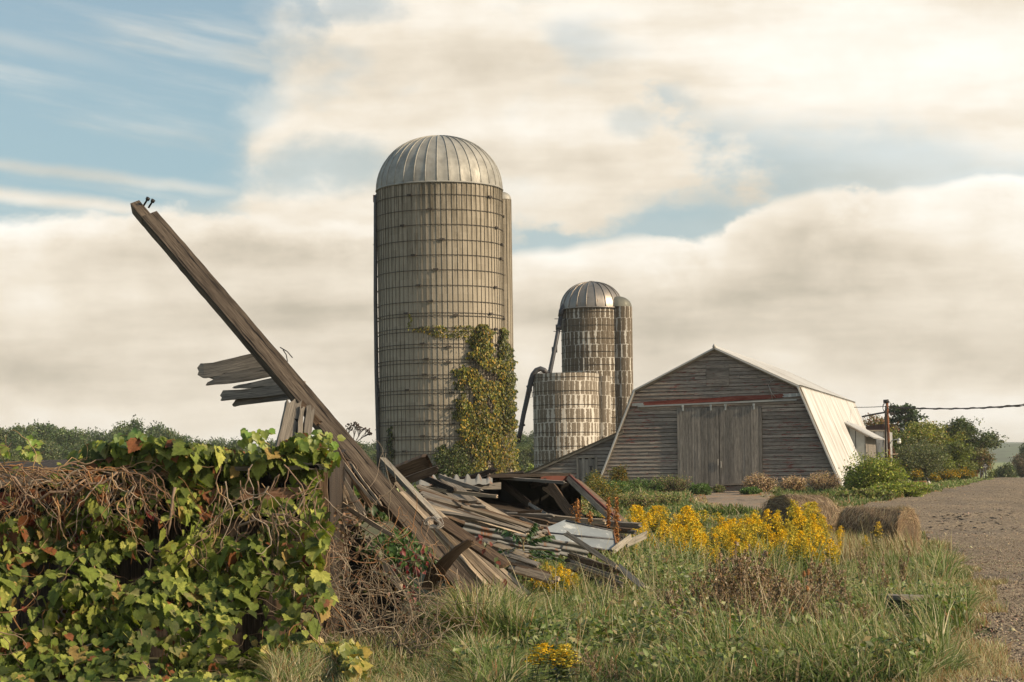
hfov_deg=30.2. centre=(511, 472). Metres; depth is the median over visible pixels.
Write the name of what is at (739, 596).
dead thistle
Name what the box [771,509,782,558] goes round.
goldenrod
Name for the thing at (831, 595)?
dead thistle
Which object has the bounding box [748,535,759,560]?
goldenrod
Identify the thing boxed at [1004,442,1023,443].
hills
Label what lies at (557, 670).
goldenrod
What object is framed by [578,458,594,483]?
door
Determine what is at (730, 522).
goldenrod
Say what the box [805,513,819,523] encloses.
goldenrod
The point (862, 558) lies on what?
dead thistle
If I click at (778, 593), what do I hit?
dead thistle
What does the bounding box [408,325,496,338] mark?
climbing vine
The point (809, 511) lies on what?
goldenrod
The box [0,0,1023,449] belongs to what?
sky
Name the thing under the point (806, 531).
goldenrod
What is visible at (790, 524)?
goldenrod
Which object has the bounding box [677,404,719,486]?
door leaf
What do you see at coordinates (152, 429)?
woodland tree
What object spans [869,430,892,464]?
barn annex
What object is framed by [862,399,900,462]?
utility pole
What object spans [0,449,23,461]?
woodland tree
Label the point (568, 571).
goldenrod
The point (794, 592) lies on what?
dead thistle
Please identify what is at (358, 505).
lath
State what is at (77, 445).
woodland tree
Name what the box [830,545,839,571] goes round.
goldenrod
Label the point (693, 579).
dead thistle
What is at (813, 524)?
goldenrod
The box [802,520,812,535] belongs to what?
goldenrod
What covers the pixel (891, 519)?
hay bale
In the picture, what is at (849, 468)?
vine shoot
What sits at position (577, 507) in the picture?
rusty dock
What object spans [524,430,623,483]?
lean to shed
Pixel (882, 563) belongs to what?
dead thistle
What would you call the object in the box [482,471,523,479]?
plank
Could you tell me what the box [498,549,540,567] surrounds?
plank
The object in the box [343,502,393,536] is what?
lath
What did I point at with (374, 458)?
woodland tree
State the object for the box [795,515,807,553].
goldenrod
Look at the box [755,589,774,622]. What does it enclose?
dead thistle
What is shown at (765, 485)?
weed clump
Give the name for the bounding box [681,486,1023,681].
dry grass
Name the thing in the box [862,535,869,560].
goldenrod
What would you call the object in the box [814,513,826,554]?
goldenrod
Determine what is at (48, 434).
woodland tree
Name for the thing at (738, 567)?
dead thistle
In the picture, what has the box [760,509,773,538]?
goldenrod
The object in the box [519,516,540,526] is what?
splinter
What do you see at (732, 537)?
goldenrod
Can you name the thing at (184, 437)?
woodland tree
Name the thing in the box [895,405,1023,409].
power cable
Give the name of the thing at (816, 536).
goldenrod
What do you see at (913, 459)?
olive shrub
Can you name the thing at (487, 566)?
plank
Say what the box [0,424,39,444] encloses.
woodland tree
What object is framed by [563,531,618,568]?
plank
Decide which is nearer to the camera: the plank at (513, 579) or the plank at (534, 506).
the plank at (513, 579)
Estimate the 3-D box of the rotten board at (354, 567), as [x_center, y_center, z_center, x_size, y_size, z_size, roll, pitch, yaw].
[-1.431,1.071,19.398,0.506,0.255,0.041,-1,0,23]
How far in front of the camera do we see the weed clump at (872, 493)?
70.62 m
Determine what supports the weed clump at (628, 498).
on the ground at (154, 660)
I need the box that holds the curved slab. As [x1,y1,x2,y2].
[427,538,474,586]
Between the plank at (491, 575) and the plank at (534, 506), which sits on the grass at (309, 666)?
the plank at (491, 575)
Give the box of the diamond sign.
[982,463,987,478]
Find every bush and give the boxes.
[429,445,481,478]
[518,463,527,472]
[581,475,635,512]
[584,468,603,487]
[607,463,630,482]
[909,467,923,480]
[924,473,941,482]
[934,468,962,480]
[957,466,976,479]
[986,467,996,477]
[994,462,1019,477]
[1007,453,1023,476]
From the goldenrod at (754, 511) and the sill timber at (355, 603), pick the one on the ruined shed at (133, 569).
the sill timber at (355, 603)
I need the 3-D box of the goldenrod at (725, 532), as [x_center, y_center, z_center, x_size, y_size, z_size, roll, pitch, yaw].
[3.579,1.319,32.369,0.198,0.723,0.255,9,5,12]
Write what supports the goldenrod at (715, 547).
on the ground at (154, 660)
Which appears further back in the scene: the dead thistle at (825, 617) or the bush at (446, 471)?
the bush at (446, 471)
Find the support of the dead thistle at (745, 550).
on the ground at (154, 660)
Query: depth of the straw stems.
19.12 m
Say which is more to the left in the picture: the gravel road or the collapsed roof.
the collapsed roof
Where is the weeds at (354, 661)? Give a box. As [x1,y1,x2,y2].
[255,546,980,681]
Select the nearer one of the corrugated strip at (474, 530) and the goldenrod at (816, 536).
the corrugated strip at (474, 530)
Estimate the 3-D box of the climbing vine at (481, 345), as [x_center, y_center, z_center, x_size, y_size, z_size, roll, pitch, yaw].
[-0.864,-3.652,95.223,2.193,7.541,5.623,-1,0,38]
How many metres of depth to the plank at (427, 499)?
23.03 m
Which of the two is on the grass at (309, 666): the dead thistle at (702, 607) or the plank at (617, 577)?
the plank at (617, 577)
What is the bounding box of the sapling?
[524,463,533,471]
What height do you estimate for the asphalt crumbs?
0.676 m
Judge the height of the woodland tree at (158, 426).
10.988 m
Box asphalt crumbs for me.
[929,511,1013,532]
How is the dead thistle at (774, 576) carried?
on the ground at (154, 660)
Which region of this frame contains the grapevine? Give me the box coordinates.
[0,428,375,681]
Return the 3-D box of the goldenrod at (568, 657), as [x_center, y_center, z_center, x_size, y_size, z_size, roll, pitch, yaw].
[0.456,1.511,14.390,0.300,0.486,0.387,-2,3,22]
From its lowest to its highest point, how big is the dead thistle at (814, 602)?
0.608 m
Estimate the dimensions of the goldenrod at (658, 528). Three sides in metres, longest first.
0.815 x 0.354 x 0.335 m
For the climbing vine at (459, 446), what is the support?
attached to the concrete silo at (442, 244)
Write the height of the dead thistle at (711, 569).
0.936 m
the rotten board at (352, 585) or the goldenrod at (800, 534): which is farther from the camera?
the goldenrod at (800, 534)
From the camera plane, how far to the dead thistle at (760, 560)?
20.13 m
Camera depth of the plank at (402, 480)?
21.74 m
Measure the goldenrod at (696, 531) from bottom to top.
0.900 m
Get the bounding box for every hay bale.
[759,492,842,547]
[833,502,922,553]
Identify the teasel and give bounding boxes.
[806,568,809,607]
[806,585,809,612]
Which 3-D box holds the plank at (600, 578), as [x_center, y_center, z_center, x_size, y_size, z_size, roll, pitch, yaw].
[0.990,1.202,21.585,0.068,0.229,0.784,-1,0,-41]
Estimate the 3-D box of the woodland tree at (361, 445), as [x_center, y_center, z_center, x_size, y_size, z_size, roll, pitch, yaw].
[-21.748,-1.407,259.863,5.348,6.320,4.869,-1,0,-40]
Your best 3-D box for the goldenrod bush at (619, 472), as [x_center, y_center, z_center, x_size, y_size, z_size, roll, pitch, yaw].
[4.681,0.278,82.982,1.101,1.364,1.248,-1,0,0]
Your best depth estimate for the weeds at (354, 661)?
16.67 m
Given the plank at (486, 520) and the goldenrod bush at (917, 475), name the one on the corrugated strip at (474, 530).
the plank at (486, 520)
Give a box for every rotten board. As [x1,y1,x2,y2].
[339,604,387,613]
[339,608,387,622]
[340,632,391,640]
[344,550,365,567]
[344,583,406,599]
[345,524,362,537]
[347,537,366,550]
[349,565,385,580]
[358,590,400,609]
[359,554,384,570]
[361,615,434,631]
[364,573,388,583]
[378,613,414,616]
[378,626,438,635]
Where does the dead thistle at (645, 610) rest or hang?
on the ground at (154, 660)
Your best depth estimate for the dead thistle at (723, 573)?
19.46 m
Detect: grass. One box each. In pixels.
[215,513,1015,681]
[355,477,994,566]
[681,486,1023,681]
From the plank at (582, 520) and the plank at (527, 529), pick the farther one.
the plank at (582, 520)
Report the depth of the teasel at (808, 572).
18.40 m
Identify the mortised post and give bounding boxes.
[268,399,321,482]
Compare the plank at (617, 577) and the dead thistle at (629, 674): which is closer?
the dead thistle at (629, 674)
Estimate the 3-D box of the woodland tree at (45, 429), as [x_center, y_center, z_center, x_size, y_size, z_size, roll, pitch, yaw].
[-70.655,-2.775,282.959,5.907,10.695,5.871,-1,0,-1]
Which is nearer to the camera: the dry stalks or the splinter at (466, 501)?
the splinter at (466, 501)
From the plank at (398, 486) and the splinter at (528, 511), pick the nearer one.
the plank at (398, 486)
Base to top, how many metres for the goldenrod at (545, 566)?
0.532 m
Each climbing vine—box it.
[353,484,385,523]
[384,426,394,472]
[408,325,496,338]
[431,444,473,476]
[451,324,520,473]
[497,327,518,431]
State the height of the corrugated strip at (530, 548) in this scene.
0.262 m
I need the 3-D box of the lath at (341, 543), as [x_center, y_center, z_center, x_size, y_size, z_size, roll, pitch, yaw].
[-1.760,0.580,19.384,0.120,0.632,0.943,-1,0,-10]
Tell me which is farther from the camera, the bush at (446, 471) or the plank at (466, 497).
the bush at (446, 471)
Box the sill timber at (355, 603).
[317,596,400,613]
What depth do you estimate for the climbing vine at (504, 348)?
95.69 m
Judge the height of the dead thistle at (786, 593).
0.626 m
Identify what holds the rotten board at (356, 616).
on the rotten board at (393, 614)
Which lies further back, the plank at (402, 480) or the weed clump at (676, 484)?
the weed clump at (676, 484)
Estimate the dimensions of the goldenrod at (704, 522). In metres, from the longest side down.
1.093 x 0.459 x 0.433 m
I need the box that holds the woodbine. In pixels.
[342,448,506,630]
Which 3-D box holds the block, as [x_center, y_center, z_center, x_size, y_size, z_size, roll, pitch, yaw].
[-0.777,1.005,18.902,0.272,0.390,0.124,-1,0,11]
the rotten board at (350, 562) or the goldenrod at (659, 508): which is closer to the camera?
the rotten board at (350, 562)
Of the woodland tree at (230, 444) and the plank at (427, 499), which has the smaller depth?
the plank at (427, 499)
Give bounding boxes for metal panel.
[545,520,615,550]
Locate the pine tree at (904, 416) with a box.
[880,402,928,435]
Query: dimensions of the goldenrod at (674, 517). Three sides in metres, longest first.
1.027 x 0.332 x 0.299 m
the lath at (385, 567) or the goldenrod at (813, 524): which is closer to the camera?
the lath at (385, 567)
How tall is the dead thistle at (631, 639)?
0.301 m
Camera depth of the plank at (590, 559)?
22.35 m
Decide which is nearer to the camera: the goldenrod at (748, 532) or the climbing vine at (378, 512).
the climbing vine at (378, 512)
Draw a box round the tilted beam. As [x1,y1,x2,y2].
[130,197,482,593]
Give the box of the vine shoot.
[845,463,886,475]
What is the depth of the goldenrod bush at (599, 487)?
61.84 m
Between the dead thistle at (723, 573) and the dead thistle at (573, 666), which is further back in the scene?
the dead thistle at (723, 573)
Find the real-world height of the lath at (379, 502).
0.466 m
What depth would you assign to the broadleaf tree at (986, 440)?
148.92 m
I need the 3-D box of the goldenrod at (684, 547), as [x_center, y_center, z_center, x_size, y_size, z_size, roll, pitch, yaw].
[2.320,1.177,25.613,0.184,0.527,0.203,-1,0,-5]
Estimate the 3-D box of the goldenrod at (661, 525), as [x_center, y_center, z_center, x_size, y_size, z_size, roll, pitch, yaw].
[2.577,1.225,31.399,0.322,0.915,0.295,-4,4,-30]
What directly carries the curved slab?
on the block
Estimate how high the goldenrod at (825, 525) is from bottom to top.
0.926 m
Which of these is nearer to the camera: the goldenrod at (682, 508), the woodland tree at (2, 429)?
the goldenrod at (682, 508)
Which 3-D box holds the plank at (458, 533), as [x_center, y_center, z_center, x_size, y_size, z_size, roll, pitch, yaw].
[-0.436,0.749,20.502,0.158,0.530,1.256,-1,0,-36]
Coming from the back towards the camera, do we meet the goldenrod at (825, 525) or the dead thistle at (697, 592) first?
the goldenrod at (825, 525)
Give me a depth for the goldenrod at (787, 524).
32.77 m
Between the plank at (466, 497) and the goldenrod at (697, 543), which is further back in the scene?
the goldenrod at (697, 543)
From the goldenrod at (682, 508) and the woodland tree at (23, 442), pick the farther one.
the woodland tree at (23, 442)
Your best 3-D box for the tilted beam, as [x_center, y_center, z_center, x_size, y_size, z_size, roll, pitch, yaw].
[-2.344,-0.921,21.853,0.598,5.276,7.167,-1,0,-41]
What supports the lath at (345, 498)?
on the ruined shed at (133, 569)
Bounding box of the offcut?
[472,523,487,527]
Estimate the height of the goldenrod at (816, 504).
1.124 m
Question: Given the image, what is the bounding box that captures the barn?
[600,344,883,490]
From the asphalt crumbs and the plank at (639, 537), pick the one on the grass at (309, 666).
the plank at (639, 537)
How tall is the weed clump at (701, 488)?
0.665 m
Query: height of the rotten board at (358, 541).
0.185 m
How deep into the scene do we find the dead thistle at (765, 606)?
18.14 m
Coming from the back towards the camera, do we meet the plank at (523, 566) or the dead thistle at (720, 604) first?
the plank at (523, 566)
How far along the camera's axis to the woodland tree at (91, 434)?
288.34 m
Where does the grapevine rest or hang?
on the ruined shed at (133, 569)
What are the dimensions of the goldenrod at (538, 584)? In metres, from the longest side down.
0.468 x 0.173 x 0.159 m
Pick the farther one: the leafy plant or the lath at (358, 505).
the leafy plant
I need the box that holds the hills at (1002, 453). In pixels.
[981,443,1022,462]
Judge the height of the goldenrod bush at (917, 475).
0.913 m
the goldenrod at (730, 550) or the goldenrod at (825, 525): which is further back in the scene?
the goldenrod at (825, 525)
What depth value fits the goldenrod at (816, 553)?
25.82 m
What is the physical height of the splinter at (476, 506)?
0.050 m
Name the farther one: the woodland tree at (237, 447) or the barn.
the woodland tree at (237, 447)
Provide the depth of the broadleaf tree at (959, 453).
120.69 m
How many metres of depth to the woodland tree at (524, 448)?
226.13 m
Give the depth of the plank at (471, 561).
20.65 m
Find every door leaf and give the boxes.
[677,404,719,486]
[719,403,762,485]
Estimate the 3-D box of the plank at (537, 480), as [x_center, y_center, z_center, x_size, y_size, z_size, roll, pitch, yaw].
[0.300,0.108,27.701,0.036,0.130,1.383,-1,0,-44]
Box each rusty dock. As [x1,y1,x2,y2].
[569,499,585,522]
[586,511,592,522]
[603,496,613,527]
[610,496,620,542]
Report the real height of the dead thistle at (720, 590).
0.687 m
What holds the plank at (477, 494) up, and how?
on the collapsed roof
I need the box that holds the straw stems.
[480,509,1007,681]
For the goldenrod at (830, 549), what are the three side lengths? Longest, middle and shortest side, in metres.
0.772 x 0.289 x 0.265 m
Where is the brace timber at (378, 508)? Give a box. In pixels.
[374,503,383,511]
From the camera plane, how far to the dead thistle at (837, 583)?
20.80 m
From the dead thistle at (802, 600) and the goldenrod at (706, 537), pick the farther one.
the goldenrod at (706, 537)
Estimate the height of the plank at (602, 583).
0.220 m
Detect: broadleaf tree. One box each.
[863,413,899,431]
[890,427,907,456]
[892,418,970,455]
[922,439,983,477]
[941,415,1008,472]
[967,445,996,476]
[1010,443,1023,464]
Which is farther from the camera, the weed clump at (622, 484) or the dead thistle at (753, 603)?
the weed clump at (622, 484)
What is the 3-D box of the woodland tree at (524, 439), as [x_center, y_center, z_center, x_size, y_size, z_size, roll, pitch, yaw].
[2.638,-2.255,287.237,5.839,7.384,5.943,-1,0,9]
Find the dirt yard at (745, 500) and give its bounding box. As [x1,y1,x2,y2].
[693,491,774,509]
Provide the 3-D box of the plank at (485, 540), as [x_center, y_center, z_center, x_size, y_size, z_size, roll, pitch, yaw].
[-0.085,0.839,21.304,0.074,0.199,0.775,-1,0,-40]
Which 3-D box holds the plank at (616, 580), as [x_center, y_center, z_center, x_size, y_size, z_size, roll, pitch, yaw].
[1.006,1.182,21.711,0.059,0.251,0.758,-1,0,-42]
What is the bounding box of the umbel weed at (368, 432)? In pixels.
[345,421,371,441]
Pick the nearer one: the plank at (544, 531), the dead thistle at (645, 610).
the dead thistle at (645, 610)
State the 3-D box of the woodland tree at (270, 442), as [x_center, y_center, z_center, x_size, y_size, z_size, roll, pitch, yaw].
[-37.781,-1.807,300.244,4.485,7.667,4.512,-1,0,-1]
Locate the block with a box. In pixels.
[421,555,438,592]
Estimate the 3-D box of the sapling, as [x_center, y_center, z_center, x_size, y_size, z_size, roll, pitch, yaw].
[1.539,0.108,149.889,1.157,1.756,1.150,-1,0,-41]
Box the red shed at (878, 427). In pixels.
[866,424,898,460]
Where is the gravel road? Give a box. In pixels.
[840,477,1023,681]
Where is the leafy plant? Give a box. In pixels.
[584,471,596,481]
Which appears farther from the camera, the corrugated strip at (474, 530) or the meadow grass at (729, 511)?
the meadow grass at (729, 511)
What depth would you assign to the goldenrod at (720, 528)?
31.46 m
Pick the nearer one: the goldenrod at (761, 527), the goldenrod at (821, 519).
the goldenrod at (761, 527)
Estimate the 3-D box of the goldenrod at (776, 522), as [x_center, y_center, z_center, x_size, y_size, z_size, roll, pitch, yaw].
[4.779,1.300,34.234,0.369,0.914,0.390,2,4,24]
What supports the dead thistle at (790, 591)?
on the ground at (154, 660)
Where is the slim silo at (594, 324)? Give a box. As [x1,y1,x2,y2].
[548,281,632,434]
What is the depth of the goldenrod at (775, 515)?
34.16 m
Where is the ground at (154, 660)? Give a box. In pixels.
[38,462,1022,681]
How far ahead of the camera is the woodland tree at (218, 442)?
291.88 m
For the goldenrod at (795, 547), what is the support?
on the ground at (154, 660)
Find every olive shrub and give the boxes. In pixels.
[891,434,954,480]
[933,453,957,471]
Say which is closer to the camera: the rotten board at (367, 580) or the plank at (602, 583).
the rotten board at (367, 580)
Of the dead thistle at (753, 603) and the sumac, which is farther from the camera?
the sumac
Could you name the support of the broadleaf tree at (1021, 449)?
on the ground at (154, 660)
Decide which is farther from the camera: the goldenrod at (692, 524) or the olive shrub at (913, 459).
the olive shrub at (913, 459)
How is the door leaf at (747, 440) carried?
in the barn
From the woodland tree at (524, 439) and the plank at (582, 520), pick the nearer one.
the plank at (582, 520)
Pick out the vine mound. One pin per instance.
(869, 470)
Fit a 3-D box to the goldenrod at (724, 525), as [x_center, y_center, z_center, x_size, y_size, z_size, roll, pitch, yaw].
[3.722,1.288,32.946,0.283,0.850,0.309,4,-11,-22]
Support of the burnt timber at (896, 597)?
on the ground at (154, 660)
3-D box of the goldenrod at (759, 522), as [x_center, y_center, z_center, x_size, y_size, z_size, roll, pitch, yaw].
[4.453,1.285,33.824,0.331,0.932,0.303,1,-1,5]
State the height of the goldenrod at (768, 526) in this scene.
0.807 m
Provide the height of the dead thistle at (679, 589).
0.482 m
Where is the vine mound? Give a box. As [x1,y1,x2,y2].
[838,448,912,489]
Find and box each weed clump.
[581,496,591,512]
[603,478,633,493]
[611,490,660,508]
[628,477,669,490]
[644,493,681,504]
[649,471,691,491]
[686,482,712,494]
[712,484,725,492]
[738,486,761,493]
[740,472,777,491]
[777,473,807,490]
[803,470,841,490]
[834,487,896,499]
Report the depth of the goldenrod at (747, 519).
34.55 m
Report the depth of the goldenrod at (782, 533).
27.45 m
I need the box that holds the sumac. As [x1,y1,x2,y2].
[494,523,564,583]
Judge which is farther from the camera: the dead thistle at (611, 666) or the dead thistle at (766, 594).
the dead thistle at (766, 594)
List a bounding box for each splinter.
[458,500,481,504]
[470,505,486,508]
[516,509,542,513]
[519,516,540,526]
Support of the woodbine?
on the ground at (154, 660)
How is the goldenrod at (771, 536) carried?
on the ground at (154, 660)
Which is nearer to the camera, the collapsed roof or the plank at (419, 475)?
the plank at (419, 475)
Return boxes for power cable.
[889,404,1023,408]
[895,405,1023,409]
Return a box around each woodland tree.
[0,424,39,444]
[0,427,17,459]
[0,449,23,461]
[2,438,26,461]
[5,423,41,438]
[7,432,52,460]
[26,438,62,460]
[28,419,55,440]
[39,427,79,443]
[43,426,91,455]
[51,441,77,459]
[63,441,81,453]
[72,429,90,440]
[87,426,98,441]
[92,428,111,442]
[107,420,139,437]
[108,414,153,441]
[146,423,164,438]
[149,420,174,434]
[160,428,186,438]
[170,433,190,441]
[192,436,204,444]
[205,436,232,446]
[225,437,237,448]
[228,444,249,450]
[261,438,275,449]
[356,439,370,452]
[359,441,374,452]
[367,451,376,465]
[515,436,532,464]
[515,442,533,466]
[521,436,533,465]
[524,430,533,443]
[525,442,533,466]
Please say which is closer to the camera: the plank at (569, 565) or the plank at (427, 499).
the plank at (569, 565)
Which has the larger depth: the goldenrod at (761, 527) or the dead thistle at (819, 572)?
the goldenrod at (761, 527)
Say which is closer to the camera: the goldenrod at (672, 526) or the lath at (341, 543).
the lath at (341, 543)
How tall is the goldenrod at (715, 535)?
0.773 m
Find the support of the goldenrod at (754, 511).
on the ground at (154, 660)
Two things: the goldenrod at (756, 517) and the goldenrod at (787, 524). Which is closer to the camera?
the goldenrod at (787, 524)
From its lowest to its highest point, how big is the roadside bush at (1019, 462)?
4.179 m
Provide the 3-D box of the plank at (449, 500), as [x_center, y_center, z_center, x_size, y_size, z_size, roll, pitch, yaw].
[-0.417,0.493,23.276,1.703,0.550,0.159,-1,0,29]
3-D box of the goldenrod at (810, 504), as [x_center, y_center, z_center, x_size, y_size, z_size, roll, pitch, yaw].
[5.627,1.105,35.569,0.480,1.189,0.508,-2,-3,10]
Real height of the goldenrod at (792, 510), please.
1.060 m
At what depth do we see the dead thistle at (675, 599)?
18.26 m
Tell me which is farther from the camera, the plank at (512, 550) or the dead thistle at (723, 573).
the plank at (512, 550)
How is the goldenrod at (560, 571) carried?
on the ground at (154, 660)
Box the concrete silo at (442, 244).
[373,135,514,485]
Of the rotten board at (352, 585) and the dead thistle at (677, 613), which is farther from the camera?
the rotten board at (352, 585)
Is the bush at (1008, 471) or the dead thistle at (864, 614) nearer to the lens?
the dead thistle at (864, 614)
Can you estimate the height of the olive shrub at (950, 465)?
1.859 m
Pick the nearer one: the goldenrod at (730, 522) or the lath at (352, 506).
the lath at (352, 506)
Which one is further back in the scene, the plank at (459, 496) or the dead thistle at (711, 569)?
the plank at (459, 496)
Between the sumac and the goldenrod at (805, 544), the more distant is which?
the goldenrod at (805, 544)
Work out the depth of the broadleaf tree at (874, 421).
149.46 m
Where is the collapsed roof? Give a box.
[418,473,627,541]
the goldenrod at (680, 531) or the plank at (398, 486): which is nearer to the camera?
the plank at (398, 486)
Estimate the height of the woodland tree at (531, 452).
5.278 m
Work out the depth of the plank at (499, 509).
25.27 m
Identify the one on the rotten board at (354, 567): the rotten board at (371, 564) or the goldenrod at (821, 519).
the rotten board at (371, 564)
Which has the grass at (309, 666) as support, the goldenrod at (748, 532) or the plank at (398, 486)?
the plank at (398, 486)
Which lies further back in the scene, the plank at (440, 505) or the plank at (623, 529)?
the plank at (623, 529)
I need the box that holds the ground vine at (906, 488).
[868,479,934,496]
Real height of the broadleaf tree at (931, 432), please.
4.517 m
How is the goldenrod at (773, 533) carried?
on the ground at (154, 660)
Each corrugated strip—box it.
[463,523,588,556]
[496,540,560,559]
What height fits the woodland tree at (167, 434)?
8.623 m
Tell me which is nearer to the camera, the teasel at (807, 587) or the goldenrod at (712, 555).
the teasel at (807, 587)
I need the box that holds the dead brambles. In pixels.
[239,439,495,661]
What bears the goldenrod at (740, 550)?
on the ground at (154, 660)
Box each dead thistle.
[571,650,579,677]
[580,646,598,680]
[599,656,621,681]
[606,580,623,608]
[623,669,639,681]
[629,630,635,651]
[636,603,646,618]
[656,580,676,611]
[665,590,683,622]
[667,605,696,629]
[675,580,688,602]
[689,572,703,602]
[691,580,707,609]
[694,552,739,606]
[695,596,708,625]
[701,568,724,608]
[706,599,723,625]
[708,541,753,593]
[711,553,728,610]
[712,589,729,610]
[718,592,729,611]
[723,563,768,610]
[725,544,768,604]
[725,548,772,600]
[733,591,751,626]
[734,581,747,622]
[735,556,768,612]
[735,557,770,608]
[738,601,756,631]
[750,596,767,623]
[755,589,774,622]
[756,564,789,604]
[760,570,795,610]
[766,569,783,619]
[767,575,802,613]
[768,577,786,616]
[772,601,787,624]
[777,570,799,600]
[788,574,813,609]
[790,592,821,622]
[793,582,806,594]
[797,578,815,621]
[803,587,823,625]
[805,562,829,604]
[807,558,829,601]
[814,580,844,610]
[818,610,832,634]
[819,558,845,600]
[829,591,858,624]
[843,576,851,604]
[855,544,868,582]
[858,603,880,631]
[871,551,890,592]
[898,540,910,581]
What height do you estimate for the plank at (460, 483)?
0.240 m
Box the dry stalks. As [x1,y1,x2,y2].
[814,528,926,569]
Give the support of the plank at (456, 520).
on the corrugated strip at (474, 530)
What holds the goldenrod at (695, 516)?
on the ground at (154, 660)
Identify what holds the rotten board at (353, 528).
on the ruined shed at (133, 569)
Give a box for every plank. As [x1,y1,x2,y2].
[379,457,441,519]
[386,454,433,488]
[394,482,485,589]
[395,465,438,485]
[399,491,495,592]
[403,491,506,597]
[405,491,510,594]
[416,484,547,533]
[417,487,544,535]
[419,489,543,530]
[420,491,541,534]
[421,477,456,492]
[422,494,540,536]
[424,496,538,531]
[424,498,526,596]
[425,486,497,497]
[426,498,535,535]
[428,501,474,515]
[430,503,531,532]
[432,505,528,533]
[433,517,510,568]
[436,509,531,595]
[438,474,482,491]
[438,479,465,499]
[440,510,526,533]
[445,515,526,541]
[446,477,484,505]
[459,467,497,478]
[468,548,522,600]
[474,496,507,515]
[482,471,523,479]
[482,538,528,553]
[486,540,532,558]
[496,507,513,517]
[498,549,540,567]
[499,477,566,483]
[504,556,531,566]
[506,512,554,517]
[508,565,549,583]
[511,515,549,524]
[511,562,549,573]
[512,566,559,583]
[528,502,547,513]
[533,517,590,524]
[553,515,605,523]
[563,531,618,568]
[564,562,614,578]
[568,554,619,574]
[570,552,622,574]
[570,560,623,579]
[570,569,613,588]
[576,568,622,589]
[579,565,623,586]
[582,573,618,592]
[589,523,631,532]
[599,518,641,528]
[609,534,632,553]
[616,563,644,588]
[617,530,636,534]
[626,531,647,546]
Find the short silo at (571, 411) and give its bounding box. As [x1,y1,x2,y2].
[517,366,610,467]
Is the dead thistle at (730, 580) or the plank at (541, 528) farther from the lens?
the plank at (541, 528)
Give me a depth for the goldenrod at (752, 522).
34.01 m
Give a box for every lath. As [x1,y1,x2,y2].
[321,440,352,504]
[332,440,372,509]
[334,451,375,503]
[338,517,349,561]
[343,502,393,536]
[344,477,366,516]
[344,501,362,521]
[350,462,381,505]
[365,535,402,590]
[384,556,433,613]
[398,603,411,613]
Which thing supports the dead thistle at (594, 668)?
on the ground at (154, 660)
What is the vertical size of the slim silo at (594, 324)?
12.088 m
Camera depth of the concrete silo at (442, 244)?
94.29 m
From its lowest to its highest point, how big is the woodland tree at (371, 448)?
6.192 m
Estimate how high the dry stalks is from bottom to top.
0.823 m
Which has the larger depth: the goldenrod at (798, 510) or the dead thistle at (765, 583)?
the goldenrod at (798, 510)
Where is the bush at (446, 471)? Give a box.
[429,445,481,478]
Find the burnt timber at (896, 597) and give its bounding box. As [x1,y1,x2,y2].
[859,594,929,615]
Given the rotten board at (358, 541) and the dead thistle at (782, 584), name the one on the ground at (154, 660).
the dead thistle at (782, 584)
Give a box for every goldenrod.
[524,642,556,681]
[533,579,544,593]
[541,561,550,586]
[542,649,572,681]
[548,573,560,595]
[551,643,589,681]
[552,565,566,590]
[558,569,572,588]
[562,579,571,592]
[570,573,580,588]
[625,505,638,521]
[629,517,638,532]
[632,506,647,525]
[642,512,657,548]
[648,519,656,542]
[649,508,656,533]
[650,506,660,523]
[650,514,662,531]
[653,505,667,544]
[653,527,664,543]
[658,520,669,547]
[659,506,671,529]
[665,531,682,558]
[669,512,679,532]
[669,524,679,545]
[674,523,686,541]
[676,506,688,527]
[676,526,686,557]
[677,505,699,544]
[677,541,690,558]
[682,522,698,557]
[684,526,694,556]
[685,527,705,555]
[690,534,702,557]
[691,510,701,527]
[691,541,707,560]
[694,510,712,556]
[697,549,705,568]
[704,535,711,554]
[707,548,721,565]
[708,526,714,543]
[709,512,725,552]
[709,528,723,544]
[710,533,721,553]
[711,545,719,565]
[714,526,724,554]
[717,517,724,526]
[720,530,727,553]
[721,524,730,558]
[722,533,740,569]
[722,536,730,553]
[724,518,738,554]
[726,546,733,567]
[730,524,738,537]
[734,527,746,554]
[734,542,751,556]
[737,541,748,560]
[739,523,746,541]
[741,513,751,530]
[742,531,760,539]
[744,517,752,529]
[746,523,760,544]
[748,509,764,532]
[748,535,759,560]
[749,519,758,536]
[754,515,764,544]
[755,519,765,545]
[758,521,768,540]
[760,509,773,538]
[761,524,772,549]
[765,533,777,558]
[765,543,773,566]
[768,532,779,546]
[769,512,781,542]
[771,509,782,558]
[772,520,783,534]
[773,530,788,559]
[780,506,800,545]
[782,518,790,531]
[784,531,802,572]
[785,546,796,572]
[786,499,799,540]
[787,520,796,543]
[787,525,797,540]
[787,535,800,568]
[790,518,798,538]
[792,506,807,530]
[793,530,812,570]
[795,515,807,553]
[796,538,811,567]
[797,535,810,569]
[801,501,818,520]
[801,508,815,535]
[801,529,813,557]
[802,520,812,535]
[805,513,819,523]
[808,522,819,560]
[808,534,820,550]
[808,546,816,560]
[809,501,821,521]
[813,535,826,550]
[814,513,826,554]
[814,552,823,569]
[819,518,830,538]
[821,538,837,574]
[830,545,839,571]
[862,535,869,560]
[870,521,884,553]
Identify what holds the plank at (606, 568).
on the grass at (309, 666)
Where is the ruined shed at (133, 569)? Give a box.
[0,449,354,657]

